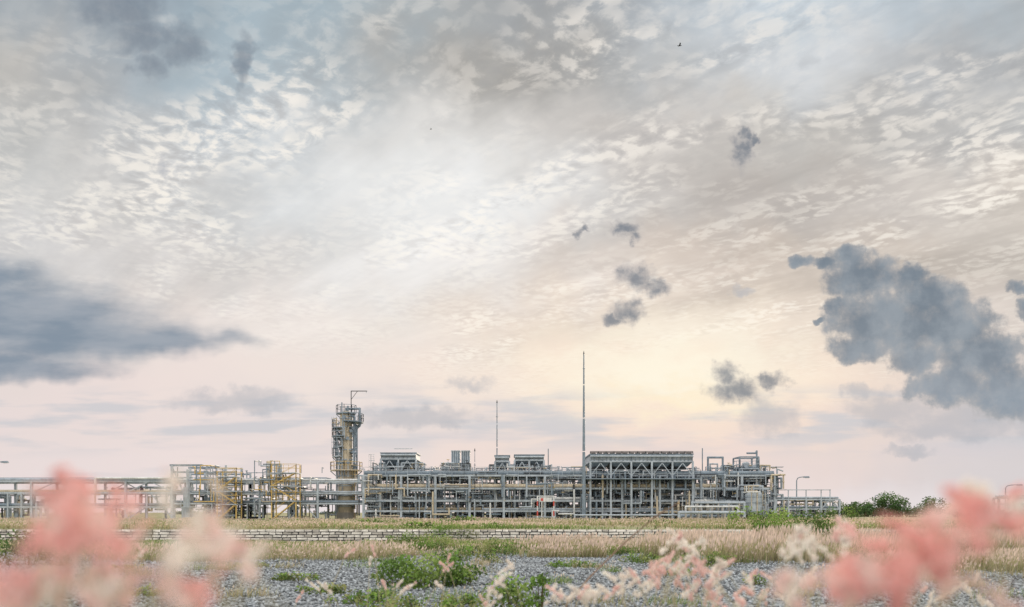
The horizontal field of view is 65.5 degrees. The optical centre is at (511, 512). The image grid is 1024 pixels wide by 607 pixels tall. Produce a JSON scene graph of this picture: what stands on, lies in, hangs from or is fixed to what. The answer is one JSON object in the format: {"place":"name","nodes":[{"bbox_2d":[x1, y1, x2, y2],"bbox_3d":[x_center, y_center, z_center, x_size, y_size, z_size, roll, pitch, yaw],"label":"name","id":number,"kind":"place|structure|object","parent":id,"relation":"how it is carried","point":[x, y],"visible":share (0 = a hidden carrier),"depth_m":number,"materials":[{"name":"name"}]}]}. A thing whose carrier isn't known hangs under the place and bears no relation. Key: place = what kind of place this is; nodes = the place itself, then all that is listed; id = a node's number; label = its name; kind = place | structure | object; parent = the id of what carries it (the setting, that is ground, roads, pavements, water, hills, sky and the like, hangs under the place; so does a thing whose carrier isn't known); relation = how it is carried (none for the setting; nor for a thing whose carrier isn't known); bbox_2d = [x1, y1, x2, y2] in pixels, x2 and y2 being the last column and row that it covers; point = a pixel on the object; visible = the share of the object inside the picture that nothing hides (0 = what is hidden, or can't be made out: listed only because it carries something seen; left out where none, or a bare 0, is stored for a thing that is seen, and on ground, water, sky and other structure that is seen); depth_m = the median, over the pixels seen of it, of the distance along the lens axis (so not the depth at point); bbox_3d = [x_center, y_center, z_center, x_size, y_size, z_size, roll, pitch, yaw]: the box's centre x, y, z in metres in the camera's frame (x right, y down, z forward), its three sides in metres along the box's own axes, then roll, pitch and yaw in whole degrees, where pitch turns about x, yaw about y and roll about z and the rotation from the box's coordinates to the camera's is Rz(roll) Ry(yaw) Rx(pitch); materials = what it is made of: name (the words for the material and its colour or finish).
{"place":"outdoors","nodes":[
{"label":"outdoors","id":0,"kind":"place"},
{"bbox_2d":[0,464,1023,606],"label":"pink natal grass","id":1,"kind":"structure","parent":0,"point":[75,504],"depth_m":0.61,"materials":[{"name":"pink plant"}]},
{"bbox_2d":[0,513,1023,606],"bbox_3d":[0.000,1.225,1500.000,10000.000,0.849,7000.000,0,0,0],"label":"ground","id":2,"kind":"structure","parent":0,"point":[160,515],"depth_m":19.71,"materials":[{"name":"soil"}]},
{"bbox_2d":[0,529,67,565],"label":"leafy shrub","id":3,"kind":"object","parent":2,"relation":"on","point":[13,548],"visible":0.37,"depth_m":23.45,"materials":[{"name":"green plant"}]},
{"bbox_2d":[0,477,193,518],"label":"pipe rack","id":4,"kind":"object","parent":2,"relation":"on","point":[8,505],"visible":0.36,"depth_m":106.30,"materials":[{"name":"metal"}]},
{"bbox_2d":[193,465,242,518],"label":"yellow access platform","id":5,"kind":"structure","parent":2,"relation":"on","point":[210,472],"depth_m":102.37,"materials":[{"name":"paint"}]},
{"bbox_2d":[74,539,467,562],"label":"dry grass","id":6,"kind":"structure","parent":2,"relation":"on","point":[360,551],"depth_m":27.10,"materials":[{"name":"beige plant"}]},
{"bbox_2d":[253,460,300,518],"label":"yellow access platform","id":7,"kind":"structure","parent":2,"relation":"on","point":[268,465],"depth_m":102.55,"materials":[{"name":"paint"}]},
{"bbox_2d":[330,391,366,518],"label":"distillation column","id":8,"kind":"structure","parent":2,"relation":"on","point":[345,468],"depth_m":111.16,"materials":[{"name":"metal"}]},
{"bbox_2d":[357,465,437,518],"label":"compressor skid","id":9,"kind":"object","parent":2,"relation":"on","point":[409,494],"visible":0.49,"depth_m":105.63,"materials":[{"name":"metal"}]},
{"bbox_2d":[369,448,425,517],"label":"air cooler","id":10,"kind":"object","parent":2,"relation":"on","point":[411,461],"visible":0.72,"depth_m":106.46,"materials":[{"name":"paint"}]},
{"bbox_2d":[370,547,487,589],"bbox_3d":[-2.020,1.200,17.169,2.680,0.900,1.646,0,0,25],"label":"leafy shrub","id":11,"kind":"object","parent":2,"relation":"on","point":[456,575],"visible":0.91,"depth_m":16.99,"materials":[{"name":"green plant"}]},
{"bbox_2d":[432,465,503,518],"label":"compressor skid","id":12,"kind":"object","parent":2,"relation":"on","point":[462,493],"visible":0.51,"depth_m":105.97,"materials":[{"name":"metal"}]},
{"bbox_2d":[440,450,470,483],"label":"vent silencer","id":13,"kind":"object","parent":12,"relation":"on","point":[454,464],"visible":0.73,"depth_m":106.92,"materials":[{"name":"paint"}]},
{"bbox_2d":[170,464,775,519],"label":"pipe rack","id":14,"kind":"object","parent":2,"relation":"on","point":[190,492],"visible":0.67,"depth_m":105.18,"materials":[{"name":"metal"}]},
{"bbox_2d":[496,402,497,512],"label":"lightning mast","id":15,"kind":"object","parent":2,"relation":"on","point":[497,454],"visible":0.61,"depth_m":108.96,"materials":[{"name":"metal"}]},
{"bbox_2d":[488,455,515,518],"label":"air cooler","id":16,"kind":"object","parent":2,"relation":"on","point":[501,461],"visible":0.67,"depth_m":106.40,"materials":[{"name":"paint"}]},
{"bbox_2d":[0,529,1006,540],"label":"stone wall","id":17,"kind":"structure","parent":2,"relation":"on","point":[318,535],"depth_m":45.02,"materials":[{"name":"stone"}]},
{"bbox_2d":[0,531,1006,557],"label":"dry grass","id":18,"kind":"structure","parent":2,"relation":"on","point":[456,543],"depth_m":36.56,"materials":[{"name":"plant"}]},
{"bbox_2d":[153,505,863,527],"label":"field shrubs","id":19,"kind":"object","parent":2,"relation":"on","point":[420,524],"visible":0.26,"depth_m":69.93,"materials":[{"name":"green plant"}]},
{"bbox_2d":[0,517,1021,528],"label":"field grass","id":20,"kind":"structure","parent":2,"relation":"on","point":[344,523],"depth_m":55.24,"materials":[{"name":"green plant"}]},
{"bbox_2d":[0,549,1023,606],"bbox_3d":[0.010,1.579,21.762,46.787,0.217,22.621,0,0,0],"label":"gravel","id":21,"kind":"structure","parent":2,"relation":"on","point":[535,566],"depth_m":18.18,"materials":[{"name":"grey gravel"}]},
{"bbox_2d":[0,506,1023,514],"bbox_3d":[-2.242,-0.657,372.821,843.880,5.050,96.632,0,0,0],"label":"distant trees","id":22,"kind":"object","parent":2,"relation":"on","point":[178,512],"visible":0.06,"depth_m":357.81,"materials":[{"name":"green plant"}]},
{"bbox_2d":[1,549,1023,606],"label":"gravel tufts","id":23,"kind":"object","parent":2,"relation":"on","point":[486,562],"visible":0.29,"depth_m":19.87,"materials":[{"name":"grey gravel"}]},
{"bbox_2d":[475,571,550,606],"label":"leafy shrub","id":24,"kind":"object","parent":2,"relation":"on","point":[542,580],"visible":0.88,"depth_m":12.86,"materials":[{"name":"green plant"}]},
{"bbox_2d":[507,449,551,518],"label":"air cooler","id":25,"kind":"object","parent":2,"relation":"on","point":[522,461],"visible":0.65,"depth_m":106.40,"materials":[{"name":"paint"}]},
{"bbox_2d":[537,496,553,518],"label":"safety sign frame","id":26,"kind":"object","parent":2,"relation":"on","point":[545,498],"visible":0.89,"depth_m":99.94,"materials":[{"name":"white paint"}]},
{"bbox_2d":[504,466,588,518],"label":"compressor skid","id":27,"kind":"object","parent":2,"relation":"on","point":[573,493],"visible":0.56,"depth_m":106.29,"materials":[{"name":"metal"}]},
{"bbox_2d":[113,521,993,606],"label":"weeds","id":28,"kind":"object","parent":2,"relation":"on","point":[375,597],"visible":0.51,"depth_m":23.16,"materials":[{"name":"green plant"}]},
{"bbox_2d":[579,352,587,518],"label":"lightning mast","id":29,"kind":"object","parent":2,"relation":"on","point":[583,486],"visible":0.96,"depth_m":102.86,"materials":[{"name":"metal"}]},
{"bbox_2d":[499,532,719,557],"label":"tall seed grass","id":30,"kind":"structure","parent":2,"relation":"on","point":[559,547],"depth_m":30.02,"materials":[{"name":"beige plant"}]},
{"bbox_2d":[566,502,678,606],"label":"dry reed stalk","id":31,"kind":"object","parent":2,"relation":"on","point":[603,563],"visible":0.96,"depth_m":5.00,"materials":[{"name":"plant"}]},
{"bbox_2d":[585,451,700,518],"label":"air cooler","id":32,"kind":"object","parent":2,"relation":"on","point":[653,461],"visible":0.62,"depth_m":103.96,"materials":[{"name":"paint"}]},
{"bbox_2d":[586,466,715,519],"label":"separator skid","id":33,"kind":"object","parent":2,"relation":"on","point":[684,494],"visible":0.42,"depth_m":105.57,"materials":[{"name":"metal"}]},
{"bbox_2d":[574,501,745,518],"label":"ground pipe manifold","id":34,"kind":"object","parent":2,"relation":"on","point":[685,514],"visible":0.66,"depth_m":100.48,"materials":[{"name":"metal"}]},
{"bbox_2d":[702,448,785,518],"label":"gas treatment skid","id":35,"kind":"object","parent":2,"relation":"on","point":[722,480],"visible":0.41,"depth_m":105.93,"materials":[{"name":"metal"}]},
{"bbox_2d":[739,485,770,518],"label":"storage drum","id":36,"kind":"object","parent":2,"relation":"on","point":[753,499],"visible":0.69,"depth_m":102.01,"materials":[{"name":"metal"}]},
{"bbox_2d":[725,506,861,535],"bbox_3d":[14.262,0.602,40.964,4.652,2.125,10.720,0,0,0],"label":"leafy shrub","id":37,"kind":"object","parent":2,"relation":"on","point":[818,522],"visible":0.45,"depth_m":41.26,"materials":[{"name":"green plant"}]},
{"bbox_2d":[763,490,840,518],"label":"pipe rack","id":38,"kind":"object","parent":2,"relation":"on","point":[823,502],"visible":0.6,"depth_m":105.28,"materials":[{"name":"metal"}]},
{"bbox_2d":[796,476,809,512],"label":"street lamp","id":39,"kind":"object","parent":2,"relation":"on","point":[796,484],"visible":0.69,"depth_m":124.93,"materials":[{"name":"metal"}]},
{"bbox_2d":[622,523,1023,564],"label":"tall seed grass","id":40,"kind":"structure","parent":2,"relation":"on","point":[775,539],"depth_m":27.37,"materials":[{"name":"beige plant"}]},
{"bbox_2d":[808,491,963,516],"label":"distant trees","id":41,"kind":"object","parent":2,"relation":"on","point":[892,507],"visible":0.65,"depth_m":173.59,"materials":[{"name":"green plant"}]},
{"bbox_2d":[799,546,1023,578],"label":"tall seed grass","id":42,"kind":"structure","parent":2,"relation":"on","point":[1006,561],"depth_m":21.61,"materials":[{"name":"beige plant"}]},
{"bbox_2d":[992,495,1023,511],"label":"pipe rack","id":43,"kind":"object","parent":2,"relation":"on","point":[1000,496],"visible":0.11,"depth_m":130.25,"materials":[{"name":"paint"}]},
{"bbox_2d":[0,0,1023,512],"label":"sky","id":44,"kind":"structure","parent":0,"point":[791,232],"materials":[{"name":"grey"}]},
{"bbox_2d":[128,515,993,606],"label":"pale natal grass","id":45,"kind":"structure","parent":0,"point":[585,596],"depth_m":2.90,"materials":[{"name":"beige plant"}]}
]}

